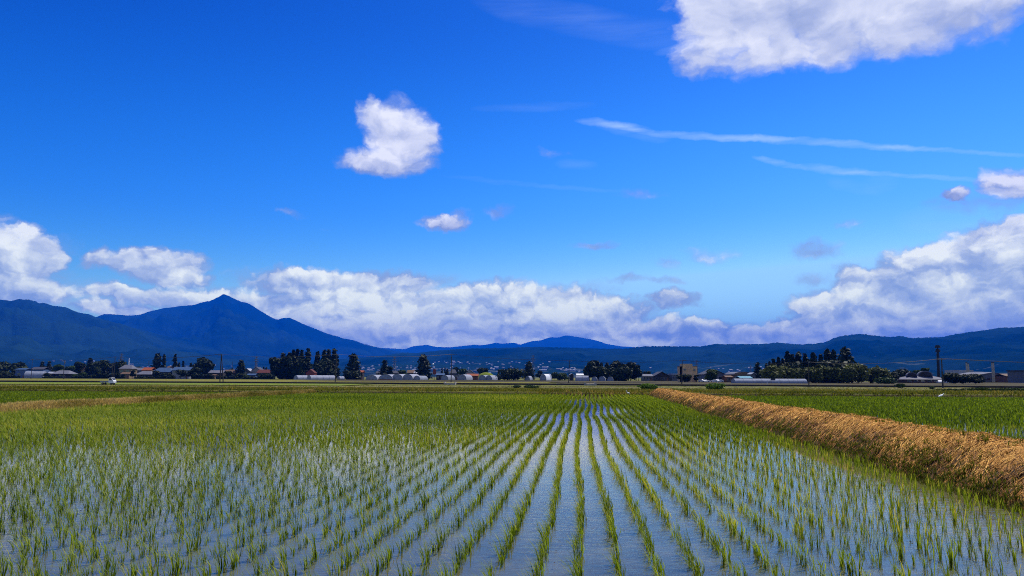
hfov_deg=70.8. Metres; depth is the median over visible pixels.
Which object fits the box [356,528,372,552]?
rice seedling
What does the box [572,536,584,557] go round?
rice seedling
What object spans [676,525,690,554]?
rice seedling
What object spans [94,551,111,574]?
rice seedling
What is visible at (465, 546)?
rice seedling
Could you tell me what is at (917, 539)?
rice seedling
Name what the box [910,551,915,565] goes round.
rice seedling
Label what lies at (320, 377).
greenhouse
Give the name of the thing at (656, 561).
rice seedling
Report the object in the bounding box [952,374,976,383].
leafy tree
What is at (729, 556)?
rice seedling
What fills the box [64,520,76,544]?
rice seedling
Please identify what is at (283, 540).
rice seedling
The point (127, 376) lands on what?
shed
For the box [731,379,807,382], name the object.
greenhouse
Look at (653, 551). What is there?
rice seedling
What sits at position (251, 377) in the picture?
hedge
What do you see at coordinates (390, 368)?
leafy tree
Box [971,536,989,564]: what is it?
rice seedling
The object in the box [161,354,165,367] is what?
cedar tree
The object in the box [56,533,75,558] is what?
rice seedling
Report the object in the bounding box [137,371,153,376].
house
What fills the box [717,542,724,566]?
rice seedling
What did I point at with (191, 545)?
rice seedling
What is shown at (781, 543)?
rice seedling
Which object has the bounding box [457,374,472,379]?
greenhouse
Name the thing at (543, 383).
farm road
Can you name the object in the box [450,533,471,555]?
rice seedling
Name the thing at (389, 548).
rice seedling
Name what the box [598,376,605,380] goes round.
greenhouse
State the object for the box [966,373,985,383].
leafy tree
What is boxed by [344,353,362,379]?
fir tree
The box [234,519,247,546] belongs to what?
rice seedling
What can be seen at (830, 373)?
leafy tree
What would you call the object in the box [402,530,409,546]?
rice seedling
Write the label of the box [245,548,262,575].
rice seedling
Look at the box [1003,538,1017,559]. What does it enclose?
rice seedling
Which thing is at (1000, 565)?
rice seedling
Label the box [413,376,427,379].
greenhouse
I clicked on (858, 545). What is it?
rice seedling
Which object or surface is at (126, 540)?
rice seedling
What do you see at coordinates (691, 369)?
office building
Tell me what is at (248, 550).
rice seedling
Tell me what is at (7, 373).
leafy tree
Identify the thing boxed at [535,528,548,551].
rice seedling
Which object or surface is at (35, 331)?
mountain
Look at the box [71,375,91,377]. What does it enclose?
hedge
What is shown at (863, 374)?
leafy tree
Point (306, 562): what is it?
rice seedling
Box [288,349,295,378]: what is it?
cedar tree
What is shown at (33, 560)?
rice seedling
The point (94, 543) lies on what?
rice seedling
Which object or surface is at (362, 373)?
house
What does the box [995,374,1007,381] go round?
school
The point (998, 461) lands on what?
dry straw
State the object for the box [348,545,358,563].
rice seedling
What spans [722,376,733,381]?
shed
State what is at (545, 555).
rice seedling
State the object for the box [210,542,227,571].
rice seedling
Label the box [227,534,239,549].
rice seedling
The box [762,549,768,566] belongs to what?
rice seedling
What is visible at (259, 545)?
rice seedling
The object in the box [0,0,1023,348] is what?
sky
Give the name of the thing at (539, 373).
leafy tree
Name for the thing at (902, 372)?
leafy tree
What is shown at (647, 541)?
rice seedling
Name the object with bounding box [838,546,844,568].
rice seedling
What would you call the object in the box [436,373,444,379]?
house
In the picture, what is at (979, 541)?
rice seedling
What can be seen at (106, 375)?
hedge
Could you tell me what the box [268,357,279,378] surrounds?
leafy tree
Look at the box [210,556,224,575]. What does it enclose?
rice seedling
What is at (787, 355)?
pine tree
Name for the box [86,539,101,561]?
rice seedling
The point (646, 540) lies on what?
rice seedling
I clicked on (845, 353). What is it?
pine tree
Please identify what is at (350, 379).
village road
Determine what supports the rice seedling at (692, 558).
on the paddy mud
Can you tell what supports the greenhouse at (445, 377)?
on the ground at (510, 392)
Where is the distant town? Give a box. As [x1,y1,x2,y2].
[52,360,763,372]
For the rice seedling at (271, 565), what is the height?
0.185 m
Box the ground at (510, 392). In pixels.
[0,377,1023,397]
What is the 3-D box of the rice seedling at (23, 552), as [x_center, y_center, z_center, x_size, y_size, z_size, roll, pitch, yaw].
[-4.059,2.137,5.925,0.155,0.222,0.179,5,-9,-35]
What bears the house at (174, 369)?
on the ground at (510, 392)
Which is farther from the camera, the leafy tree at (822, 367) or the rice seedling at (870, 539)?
the leafy tree at (822, 367)
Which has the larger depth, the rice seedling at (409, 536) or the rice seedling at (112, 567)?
the rice seedling at (409, 536)
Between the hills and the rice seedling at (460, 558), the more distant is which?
the hills
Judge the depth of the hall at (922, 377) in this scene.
333.63 m
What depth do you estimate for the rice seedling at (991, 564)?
5.80 m
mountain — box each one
[0,299,270,371]
[97,294,403,360]
[382,336,633,352]
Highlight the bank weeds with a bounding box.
[648,388,1023,515]
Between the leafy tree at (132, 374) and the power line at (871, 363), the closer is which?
the power line at (871, 363)
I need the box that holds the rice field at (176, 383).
[0,382,361,385]
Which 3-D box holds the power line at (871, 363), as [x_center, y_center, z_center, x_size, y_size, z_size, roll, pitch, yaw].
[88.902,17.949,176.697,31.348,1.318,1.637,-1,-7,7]
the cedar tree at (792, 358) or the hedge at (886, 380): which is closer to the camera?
the hedge at (886, 380)
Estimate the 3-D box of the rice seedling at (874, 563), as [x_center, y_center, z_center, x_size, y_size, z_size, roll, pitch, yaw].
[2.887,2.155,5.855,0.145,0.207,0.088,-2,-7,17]
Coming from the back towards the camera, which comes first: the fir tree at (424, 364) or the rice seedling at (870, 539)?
the fir tree at (424, 364)
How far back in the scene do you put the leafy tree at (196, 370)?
487.57 m
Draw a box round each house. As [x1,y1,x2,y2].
[32,367,51,372]
[50,370,77,377]
[119,365,137,377]
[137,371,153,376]
[142,367,155,370]
[154,368,171,374]
[171,367,192,378]
[208,370,225,375]
[245,368,251,374]
[252,367,263,373]
[256,370,270,373]
[359,370,364,379]
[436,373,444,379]
[641,374,652,380]
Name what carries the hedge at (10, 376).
on the ground at (510, 392)
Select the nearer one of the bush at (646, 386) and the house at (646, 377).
the bush at (646, 386)
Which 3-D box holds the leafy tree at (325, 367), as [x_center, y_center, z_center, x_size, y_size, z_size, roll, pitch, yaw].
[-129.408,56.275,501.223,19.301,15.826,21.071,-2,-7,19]
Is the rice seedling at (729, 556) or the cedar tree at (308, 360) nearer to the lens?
the rice seedling at (729, 556)
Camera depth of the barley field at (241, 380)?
324.69 m
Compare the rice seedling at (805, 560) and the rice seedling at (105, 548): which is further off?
the rice seedling at (105, 548)
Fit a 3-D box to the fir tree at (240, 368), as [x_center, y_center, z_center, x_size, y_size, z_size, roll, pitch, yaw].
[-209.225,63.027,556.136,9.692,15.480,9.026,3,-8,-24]
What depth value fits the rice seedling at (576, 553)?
5.93 m
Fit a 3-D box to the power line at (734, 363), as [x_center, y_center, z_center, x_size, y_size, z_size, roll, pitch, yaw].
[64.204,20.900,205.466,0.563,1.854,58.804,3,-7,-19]
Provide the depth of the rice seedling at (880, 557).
5.79 m
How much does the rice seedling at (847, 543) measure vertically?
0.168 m
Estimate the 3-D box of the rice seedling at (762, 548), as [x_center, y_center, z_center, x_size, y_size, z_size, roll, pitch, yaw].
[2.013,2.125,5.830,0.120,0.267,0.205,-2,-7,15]
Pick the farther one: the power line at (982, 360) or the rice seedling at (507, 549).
the power line at (982, 360)
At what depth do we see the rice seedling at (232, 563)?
5.66 m
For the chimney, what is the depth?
397.16 m
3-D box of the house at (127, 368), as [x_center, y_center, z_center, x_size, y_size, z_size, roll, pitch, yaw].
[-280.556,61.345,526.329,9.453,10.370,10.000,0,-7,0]
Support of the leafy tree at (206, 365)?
on the ground at (510, 392)
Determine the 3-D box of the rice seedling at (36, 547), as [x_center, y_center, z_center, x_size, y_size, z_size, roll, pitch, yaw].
[-4.038,2.143,6.037,0.174,0.244,0.140,3,-7,-19]
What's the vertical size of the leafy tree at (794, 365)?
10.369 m
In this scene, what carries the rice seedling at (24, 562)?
on the water at (613, 447)
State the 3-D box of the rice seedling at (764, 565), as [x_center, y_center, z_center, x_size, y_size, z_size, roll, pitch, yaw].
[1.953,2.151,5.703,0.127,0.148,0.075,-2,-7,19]
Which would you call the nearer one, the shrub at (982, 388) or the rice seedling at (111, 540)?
the rice seedling at (111, 540)
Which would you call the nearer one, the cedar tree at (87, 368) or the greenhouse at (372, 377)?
the greenhouse at (372, 377)
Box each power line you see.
[570,360,677,362]
[684,360,799,363]
[814,359,935,363]
[943,358,1023,362]
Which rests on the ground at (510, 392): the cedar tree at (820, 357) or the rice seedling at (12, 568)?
the cedar tree at (820, 357)
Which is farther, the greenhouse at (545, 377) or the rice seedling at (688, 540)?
the greenhouse at (545, 377)
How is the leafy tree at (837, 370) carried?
on the ground at (510, 392)
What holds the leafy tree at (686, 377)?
on the ground at (510, 392)
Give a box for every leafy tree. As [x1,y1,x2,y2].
[0,361,10,371]
[2,372,14,375]
[9,361,27,372]
[52,364,64,371]
[64,365,75,370]
[73,361,85,373]
[89,360,110,374]
[110,360,126,373]
[129,370,136,376]
[152,370,160,376]
[175,369,185,378]
[185,370,192,376]
[191,367,201,374]
[192,358,215,374]
[225,371,232,376]
[236,373,244,378]
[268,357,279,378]
[277,355,291,377]
[287,358,307,376]
[310,358,341,377]
[387,366,392,373]
[458,368,466,374]
[477,368,484,373]
[535,370,542,377]
[551,372,556,378]
[557,373,567,379]
[583,361,595,380]
[590,366,612,379]
[607,366,632,380]
[609,360,620,368]
[626,361,636,380]
[634,368,641,380]
[676,374,692,381]
[704,369,718,380]
[758,364,785,378]
[766,361,814,381]
[779,365,791,378]
[786,368,806,378]
[803,367,810,381]
[807,359,859,382]
[809,367,824,382]
[815,365,828,382]
[824,367,835,382]
[832,367,841,382]
[838,366,858,382]
[845,363,870,382]
[868,365,891,382]
[889,371,899,379]
[894,369,911,376]
[941,372,959,383]
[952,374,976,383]
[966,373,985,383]
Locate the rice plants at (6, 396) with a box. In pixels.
[0,390,233,403]
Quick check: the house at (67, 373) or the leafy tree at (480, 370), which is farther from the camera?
the leafy tree at (480, 370)
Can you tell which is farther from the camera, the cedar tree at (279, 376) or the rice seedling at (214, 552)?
the cedar tree at (279, 376)
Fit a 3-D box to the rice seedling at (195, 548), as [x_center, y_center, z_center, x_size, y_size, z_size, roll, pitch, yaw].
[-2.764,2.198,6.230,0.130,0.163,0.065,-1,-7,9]
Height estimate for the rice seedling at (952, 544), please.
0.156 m
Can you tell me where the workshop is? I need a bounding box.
[668,374,677,380]
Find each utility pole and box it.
[219,354,223,381]
[938,358,945,387]
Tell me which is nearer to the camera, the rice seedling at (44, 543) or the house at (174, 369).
the rice seedling at (44, 543)
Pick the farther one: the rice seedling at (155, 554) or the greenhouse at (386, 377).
the greenhouse at (386, 377)
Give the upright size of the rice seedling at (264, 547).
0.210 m
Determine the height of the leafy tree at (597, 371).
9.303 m
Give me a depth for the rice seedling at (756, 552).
6.04 m
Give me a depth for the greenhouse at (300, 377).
446.25 m
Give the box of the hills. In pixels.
[201,327,1023,377]
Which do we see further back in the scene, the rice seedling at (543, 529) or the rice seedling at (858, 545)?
the rice seedling at (543, 529)
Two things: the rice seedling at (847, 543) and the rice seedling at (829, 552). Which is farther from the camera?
the rice seedling at (847, 543)
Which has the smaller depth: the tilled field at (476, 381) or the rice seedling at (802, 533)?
the rice seedling at (802, 533)
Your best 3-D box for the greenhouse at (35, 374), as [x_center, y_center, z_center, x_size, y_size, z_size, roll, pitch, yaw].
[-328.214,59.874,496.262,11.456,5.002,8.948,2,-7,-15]
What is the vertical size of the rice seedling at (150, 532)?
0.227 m
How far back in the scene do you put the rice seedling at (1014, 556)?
5.95 m
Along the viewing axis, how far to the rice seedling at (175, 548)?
5.98 m
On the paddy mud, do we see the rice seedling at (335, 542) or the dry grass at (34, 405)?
the rice seedling at (335, 542)
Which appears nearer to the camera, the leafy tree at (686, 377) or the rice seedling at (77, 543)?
the rice seedling at (77, 543)
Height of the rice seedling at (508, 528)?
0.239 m
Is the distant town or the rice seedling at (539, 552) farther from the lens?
the distant town
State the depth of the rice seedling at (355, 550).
6.03 m
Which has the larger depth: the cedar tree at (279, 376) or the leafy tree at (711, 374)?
the cedar tree at (279, 376)
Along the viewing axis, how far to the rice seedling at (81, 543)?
6.12 m
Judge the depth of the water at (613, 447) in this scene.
14.72 m
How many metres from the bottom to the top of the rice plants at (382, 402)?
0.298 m
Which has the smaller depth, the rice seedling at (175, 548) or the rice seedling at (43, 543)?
the rice seedling at (175, 548)
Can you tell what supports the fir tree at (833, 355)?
on the ground at (510, 392)
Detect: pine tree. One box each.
[784,351,791,361]
[837,346,853,362]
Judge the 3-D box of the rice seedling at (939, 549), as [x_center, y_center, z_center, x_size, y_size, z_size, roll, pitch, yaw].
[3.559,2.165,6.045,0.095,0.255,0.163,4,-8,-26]
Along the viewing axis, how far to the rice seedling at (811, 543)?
6.41 m
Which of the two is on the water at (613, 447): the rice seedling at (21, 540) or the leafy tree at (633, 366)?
the rice seedling at (21, 540)
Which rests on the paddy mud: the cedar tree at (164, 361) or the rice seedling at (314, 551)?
the rice seedling at (314, 551)
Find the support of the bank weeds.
on the dike at (874, 462)
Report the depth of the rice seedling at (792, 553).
6.15 m
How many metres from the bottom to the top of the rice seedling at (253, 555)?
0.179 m
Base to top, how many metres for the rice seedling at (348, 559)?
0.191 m
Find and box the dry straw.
[649,388,1023,511]
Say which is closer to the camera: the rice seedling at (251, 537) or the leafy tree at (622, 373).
the rice seedling at (251, 537)
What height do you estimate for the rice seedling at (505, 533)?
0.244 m
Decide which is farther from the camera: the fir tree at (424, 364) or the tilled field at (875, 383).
the fir tree at (424, 364)
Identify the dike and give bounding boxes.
[0,392,302,411]
[651,388,1023,510]
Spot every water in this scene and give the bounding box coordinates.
[0,395,1023,565]
[754,396,1023,438]
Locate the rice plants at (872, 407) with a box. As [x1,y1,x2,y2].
[713,394,1023,438]
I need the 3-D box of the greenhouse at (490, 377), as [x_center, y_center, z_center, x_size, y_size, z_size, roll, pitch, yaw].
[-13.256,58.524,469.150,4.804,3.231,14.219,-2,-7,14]
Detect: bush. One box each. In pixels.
[637,383,657,388]
[706,383,724,389]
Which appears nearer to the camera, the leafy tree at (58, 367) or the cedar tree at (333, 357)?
the cedar tree at (333, 357)
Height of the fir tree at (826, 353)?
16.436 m
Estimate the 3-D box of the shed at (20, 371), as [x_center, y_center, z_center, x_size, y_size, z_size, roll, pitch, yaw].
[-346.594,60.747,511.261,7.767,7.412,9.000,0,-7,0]
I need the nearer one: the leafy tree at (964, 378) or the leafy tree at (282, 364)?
the leafy tree at (964, 378)
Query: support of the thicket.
on the ground at (510, 392)
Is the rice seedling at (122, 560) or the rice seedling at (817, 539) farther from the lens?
the rice seedling at (817, 539)
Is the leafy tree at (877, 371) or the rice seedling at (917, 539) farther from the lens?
the leafy tree at (877, 371)
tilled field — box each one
[317,380,657,382]
[557,381,1023,385]
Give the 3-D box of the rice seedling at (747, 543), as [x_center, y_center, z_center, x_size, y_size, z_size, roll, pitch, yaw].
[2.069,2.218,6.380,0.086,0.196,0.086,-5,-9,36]
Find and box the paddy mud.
[0,449,1023,575]
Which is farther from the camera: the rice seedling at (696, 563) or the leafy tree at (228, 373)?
the leafy tree at (228, 373)
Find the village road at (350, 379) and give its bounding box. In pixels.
[33,378,1007,382]
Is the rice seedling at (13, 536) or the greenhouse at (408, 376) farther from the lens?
the greenhouse at (408, 376)
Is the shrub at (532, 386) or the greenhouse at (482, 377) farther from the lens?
the greenhouse at (482, 377)
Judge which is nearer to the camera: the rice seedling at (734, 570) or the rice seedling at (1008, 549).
the rice seedling at (734, 570)
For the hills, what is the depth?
5105.45 m
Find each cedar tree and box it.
[46,361,52,371]
[84,358,92,375]
[150,353,163,368]
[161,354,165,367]
[172,354,177,366]
[277,352,287,378]
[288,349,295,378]
[295,349,299,360]
[298,349,305,374]
[304,348,312,373]
[313,351,321,368]
[321,349,326,359]
[326,349,330,358]
[330,348,339,378]
[378,359,389,374]
[753,362,761,378]
[776,357,781,366]
[790,354,794,362]
[801,353,810,380]
[808,352,816,382]
[818,354,824,382]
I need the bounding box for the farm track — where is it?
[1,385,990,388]
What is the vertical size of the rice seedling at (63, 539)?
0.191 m
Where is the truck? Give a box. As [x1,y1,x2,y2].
[100,378,115,384]
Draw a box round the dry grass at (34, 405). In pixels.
[0,389,317,413]
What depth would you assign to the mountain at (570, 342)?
19943.45 m
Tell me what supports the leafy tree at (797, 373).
on the ground at (510, 392)
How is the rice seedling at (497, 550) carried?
on the water at (613, 447)
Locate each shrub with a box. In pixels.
[524,385,538,387]
[894,383,905,387]
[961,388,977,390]
[974,387,992,390]
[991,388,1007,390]
[1005,388,1023,390]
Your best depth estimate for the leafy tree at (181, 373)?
487.57 m
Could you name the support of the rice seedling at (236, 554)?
on the paddy mud
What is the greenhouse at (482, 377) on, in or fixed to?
on the ground at (510, 392)
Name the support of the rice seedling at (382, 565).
on the water at (613, 447)
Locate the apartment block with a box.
[1006,370,1023,382]
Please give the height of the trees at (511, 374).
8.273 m
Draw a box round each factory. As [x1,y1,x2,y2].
[945,370,972,374]
[961,372,1000,381]
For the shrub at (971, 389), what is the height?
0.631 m
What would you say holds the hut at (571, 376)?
on the ground at (510, 392)
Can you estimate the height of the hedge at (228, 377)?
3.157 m
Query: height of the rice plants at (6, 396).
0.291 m
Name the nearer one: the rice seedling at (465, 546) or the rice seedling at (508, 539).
the rice seedling at (465, 546)
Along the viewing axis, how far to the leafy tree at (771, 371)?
293.94 m
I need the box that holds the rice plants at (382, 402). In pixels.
[0,392,1023,575]
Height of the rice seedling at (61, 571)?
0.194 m
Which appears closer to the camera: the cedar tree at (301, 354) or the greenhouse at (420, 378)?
the greenhouse at (420, 378)
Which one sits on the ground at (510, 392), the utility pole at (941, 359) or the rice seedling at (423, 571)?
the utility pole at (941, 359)
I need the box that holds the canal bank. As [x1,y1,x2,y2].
[0,381,1023,387]
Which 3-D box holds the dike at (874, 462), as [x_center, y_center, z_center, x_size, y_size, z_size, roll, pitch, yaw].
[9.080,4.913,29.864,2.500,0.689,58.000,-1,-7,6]
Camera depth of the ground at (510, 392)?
63.73 m
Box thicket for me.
[342,370,360,379]
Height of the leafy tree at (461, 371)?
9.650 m
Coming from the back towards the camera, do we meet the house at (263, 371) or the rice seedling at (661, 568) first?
the house at (263, 371)
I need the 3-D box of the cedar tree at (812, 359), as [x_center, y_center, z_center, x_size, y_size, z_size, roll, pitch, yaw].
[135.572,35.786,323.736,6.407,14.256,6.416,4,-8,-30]
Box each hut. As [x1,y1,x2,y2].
[306,369,316,374]
[569,373,573,379]
[747,373,756,378]
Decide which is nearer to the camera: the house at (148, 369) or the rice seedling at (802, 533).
the rice seedling at (802, 533)
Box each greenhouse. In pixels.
[24,371,46,377]
[294,375,307,379]
[307,375,334,379]
[366,375,380,379]
[378,374,394,379]
[393,374,404,379]
[403,374,418,379]
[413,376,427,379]
[441,375,454,379]
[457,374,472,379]
[478,375,487,379]
[486,375,497,379]
[540,374,550,379]
[575,376,588,380]
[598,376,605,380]
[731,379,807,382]
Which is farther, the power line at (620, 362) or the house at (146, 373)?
the house at (146, 373)
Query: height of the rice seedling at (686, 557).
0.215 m
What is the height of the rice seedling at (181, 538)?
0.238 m
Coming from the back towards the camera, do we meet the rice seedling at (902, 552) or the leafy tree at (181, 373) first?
the leafy tree at (181, 373)
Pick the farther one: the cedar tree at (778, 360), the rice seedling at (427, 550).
the cedar tree at (778, 360)
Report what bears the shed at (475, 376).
on the ground at (510, 392)
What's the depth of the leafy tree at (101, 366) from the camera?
543.53 m
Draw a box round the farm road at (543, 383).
[0,380,963,385]
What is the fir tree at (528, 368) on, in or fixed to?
on the ground at (510, 392)
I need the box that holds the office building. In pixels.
[677,364,696,381]
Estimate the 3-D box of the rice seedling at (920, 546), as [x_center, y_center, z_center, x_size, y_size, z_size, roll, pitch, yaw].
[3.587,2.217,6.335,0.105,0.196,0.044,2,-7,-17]
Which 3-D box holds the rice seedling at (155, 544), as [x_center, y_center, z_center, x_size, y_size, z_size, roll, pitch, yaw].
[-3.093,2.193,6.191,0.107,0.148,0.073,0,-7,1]
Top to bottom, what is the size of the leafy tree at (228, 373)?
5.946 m
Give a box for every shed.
[14,368,33,377]
[121,372,132,378]
[470,374,478,379]
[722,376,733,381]
[734,376,752,378]
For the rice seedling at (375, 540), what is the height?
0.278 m
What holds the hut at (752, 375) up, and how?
on the ground at (510, 392)
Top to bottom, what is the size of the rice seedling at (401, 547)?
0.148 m
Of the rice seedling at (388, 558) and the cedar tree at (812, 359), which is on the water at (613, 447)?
the rice seedling at (388, 558)
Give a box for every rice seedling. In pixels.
[2,539,20,552]
[4,547,21,575]
[9,535,29,560]
[10,552,26,572]
[11,528,17,540]
[12,528,26,547]
[15,525,26,538]
[19,528,43,558]
[30,529,48,554]
[31,553,39,567]
[37,533,50,552]
[49,516,61,539]
[53,552,64,575]
[56,529,65,547]
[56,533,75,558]
[60,550,72,573]
[61,544,82,571]
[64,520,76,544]
[68,523,78,543]
[70,534,85,555]
[73,532,87,551]
[82,542,95,564]
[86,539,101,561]
[88,527,96,548]
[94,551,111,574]
[99,535,107,556]
[100,545,119,569]
[101,530,116,542]
[103,536,115,553]
[111,515,122,539]
[112,527,131,551]
[113,551,124,566]
[127,547,135,561]
[130,535,147,558]
[137,530,146,542]
[143,517,155,542]
[143,535,153,554]
[145,546,165,566]
[150,537,158,550]
[161,548,183,575]
[163,549,178,575]
[166,535,180,557]
[169,521,183,542]
[174,530,192,554]
[174,541,191,571]
[188,535,199,551]
[189,547,206,564]
[190,524,201,550]
[208,545,215,557]
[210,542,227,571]
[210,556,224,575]
[216,525,222,556]
[220,540,238,569]
[221,541,240,566]
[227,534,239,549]
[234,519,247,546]
[242,526,253,544]
[243,539,254,560]
[244,541,255,560]
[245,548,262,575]
[252,536,263,554]
[254,532,268,552]
[263,549,274,569]
[273,543,286,566]
[275,525,282,544]
[275,525,286,543]
[290,557,297,575]
[295,552,307,570]
[307,529,321,560]
[307,552,313,564]
[325,538,331,553]
[326,532,338,549]
[329,520,344,546]
[329,539,350,568]
[331,550,342,575]
[338,545,351,567]
[342,521,351,541]
[345,532,361,558]
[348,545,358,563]
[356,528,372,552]
[362,542,381,575]
[363,517,380,546]
[370,546,386,570]
[375,544,390,567]
[382,536,393,560]
[394,539,402,554]
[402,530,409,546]
[403,524,412,545]
[410,542,429,575]
[417,534,431,562]
[417,546,428,564]
[422,537,435,554]
[425,520,442,549]
[431,535,439,552]
[433,523,445,546]
[445,547,459,572]
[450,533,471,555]
[450,541,462,568]
[456,517,477,544]
[458,539,466,555]
[470,522,480,542]
[481,538,504,564]
[491,523,511,540]
[492,542,505,558]
[494,549,504,567]
[495,536,509,556]
[500,527,512,549]
[502,518,515,540]
[527,541,548,566]
[531,540,542,564]
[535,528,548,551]
[536,522,548,540]
[539,542,548,559]
[564,537,582,562]
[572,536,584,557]
[600,551,619,573]
[604,534,619,564]
[605,519,621,541]
[611,555,622,575]
[637,529,649,548]
[640,528,651,552]
[643,553,661,574]
[643,556,664,575]
[646,536,654,559]
[674,530,684,552]
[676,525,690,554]
[677,541,689,559]
[677,544,693,569]
[677,544,700,575]
[700,525,715,548]
[702,527,720,553]
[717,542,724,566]
[718,538,730,563]
[725,562,740,574]
[744,528,750,549]
[748,537,759,559]
[753,538,768,564]
[755,556,766,569]
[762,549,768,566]
[769,527,781,545]
[774,531,785,550]
[785,535,797,555]
[790,535,807,562]
[796,550,807,568]
[797,526,805,541]
[803,547,813,574]
[804,526,816,549]
[807,525,825,551]
[827,541,834,560]
[833,541,852,572]
[835,546,854,575]
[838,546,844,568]
[841,531,850,547]
[853,529,862,551]
[859,542,866,557]
[862,548,876,566]
[865,529,876,543]
[875,543,881,567]
[878,530,888,550]
[883,536,892,552]
[890,535,901,560]
[899,545,904,561]
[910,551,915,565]
[914,521,920,548]
[919,531,922,550]
[922,530,928,554]
[927,539,937,558]
[931,534,943,560]
[943,540,952,565]
[946,539,958,566]
[947,534,956,548]
[950,533,962,553]
[961,537,975,557]
[965,526,971,544]
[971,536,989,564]
[972,545,978,559]
[974,530,982,546]
[985,547,998,567]
[993,552,1002,574]
[1001,522,1012,546]
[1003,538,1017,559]
[1010,544,1018,561]
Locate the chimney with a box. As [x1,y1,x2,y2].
[991,362,993,381]
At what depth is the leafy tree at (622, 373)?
404.12 m
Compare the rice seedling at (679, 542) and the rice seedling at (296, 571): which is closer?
the rice seedling at (296, 571)
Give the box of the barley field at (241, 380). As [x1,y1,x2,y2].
[0,378,548,382]
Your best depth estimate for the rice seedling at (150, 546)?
6.10 m
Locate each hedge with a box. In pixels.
[0,375,20,377]
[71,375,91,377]
[92,372,125,378]
[133,376,155,378]
[155,375,175,378]
[190,373,214,378]
[215,375,238,378]
[243,376,258,378]
[258,374,274,378]
[873,377,897,383]
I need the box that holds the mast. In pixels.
[935,345,939,376]
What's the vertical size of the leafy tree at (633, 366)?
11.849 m
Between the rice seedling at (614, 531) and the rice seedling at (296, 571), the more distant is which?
the rice seedling at (614, 531)
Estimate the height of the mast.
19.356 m
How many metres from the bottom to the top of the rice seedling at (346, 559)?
0.285 m
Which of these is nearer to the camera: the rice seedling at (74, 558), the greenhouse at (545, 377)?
the rice seedling at (74, 558)
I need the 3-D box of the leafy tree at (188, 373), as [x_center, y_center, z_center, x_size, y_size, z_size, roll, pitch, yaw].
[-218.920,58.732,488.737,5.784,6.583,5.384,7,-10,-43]
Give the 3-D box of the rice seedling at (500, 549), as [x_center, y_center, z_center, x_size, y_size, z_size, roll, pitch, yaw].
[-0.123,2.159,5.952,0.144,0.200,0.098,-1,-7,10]
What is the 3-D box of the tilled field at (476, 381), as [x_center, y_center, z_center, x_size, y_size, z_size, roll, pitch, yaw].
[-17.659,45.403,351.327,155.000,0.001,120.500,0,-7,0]
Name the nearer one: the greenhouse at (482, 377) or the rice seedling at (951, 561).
the rice seedling at (951, 561)
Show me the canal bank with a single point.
(535, 384)
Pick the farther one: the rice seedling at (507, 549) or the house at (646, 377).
the house at (646, 377)
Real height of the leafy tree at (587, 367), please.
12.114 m
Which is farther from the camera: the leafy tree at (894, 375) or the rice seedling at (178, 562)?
the leafy tree at (894, 375)
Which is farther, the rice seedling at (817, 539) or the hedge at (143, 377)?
the hedge at (143, 377)
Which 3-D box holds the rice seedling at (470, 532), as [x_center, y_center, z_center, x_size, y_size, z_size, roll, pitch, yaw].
[-0.411,2.212,6.551,0.208,0.256,0.159,-6,-9,41]
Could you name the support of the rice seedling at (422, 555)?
on the water at (613, 447)
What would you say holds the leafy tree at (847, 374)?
on the ground at (510, 392)
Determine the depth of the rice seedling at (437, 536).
6.42 m
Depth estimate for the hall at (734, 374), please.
335.58 m
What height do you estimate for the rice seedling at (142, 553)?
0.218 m
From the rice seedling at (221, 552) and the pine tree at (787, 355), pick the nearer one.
the rice seedling at (221, 552)
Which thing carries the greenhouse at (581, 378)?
on the ground at (510, 392)
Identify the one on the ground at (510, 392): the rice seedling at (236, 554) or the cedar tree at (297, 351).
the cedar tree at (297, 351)
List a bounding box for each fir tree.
[235,360,246,378]
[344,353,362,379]
[415,354,432,379]
[524,361,535,379]
[794,351,801,363]
[823,348,830,382]
[829,349,837,382]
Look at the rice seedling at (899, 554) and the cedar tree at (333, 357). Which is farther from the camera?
the cedar tree at (333, 357)
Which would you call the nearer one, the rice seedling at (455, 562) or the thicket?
the rice seedling at (455, 562)
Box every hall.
[652,372,669,380]
[697,369,724,380]
[724,372,749,378]
[896,371,941,382]
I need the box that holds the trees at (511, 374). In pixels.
[495,368,526,379]
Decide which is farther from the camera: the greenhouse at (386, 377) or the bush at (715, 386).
the greenhouse at (386, 377)
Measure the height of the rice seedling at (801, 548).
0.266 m
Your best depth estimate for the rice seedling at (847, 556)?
5.65 m
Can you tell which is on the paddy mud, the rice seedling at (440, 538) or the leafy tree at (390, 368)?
the rice seedling at (440, 538)
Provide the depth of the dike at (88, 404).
31.71 m
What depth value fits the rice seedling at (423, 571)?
5.54 m
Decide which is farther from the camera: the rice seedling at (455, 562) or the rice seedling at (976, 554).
the rice seedling at (976, 554)
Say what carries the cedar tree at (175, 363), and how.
on the ground at (510, 392)
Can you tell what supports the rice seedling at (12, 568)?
on the water at (613, 447)
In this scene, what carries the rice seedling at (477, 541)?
on the water at (613, 447)
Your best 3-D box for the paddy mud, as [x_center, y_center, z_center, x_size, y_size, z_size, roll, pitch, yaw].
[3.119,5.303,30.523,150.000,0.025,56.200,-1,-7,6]
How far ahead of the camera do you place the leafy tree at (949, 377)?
266.12 m
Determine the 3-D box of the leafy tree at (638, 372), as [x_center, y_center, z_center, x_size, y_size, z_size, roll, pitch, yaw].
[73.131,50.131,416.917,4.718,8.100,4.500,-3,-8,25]
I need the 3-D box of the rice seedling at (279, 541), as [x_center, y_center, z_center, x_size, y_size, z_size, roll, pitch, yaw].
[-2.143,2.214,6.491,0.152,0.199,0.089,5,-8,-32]

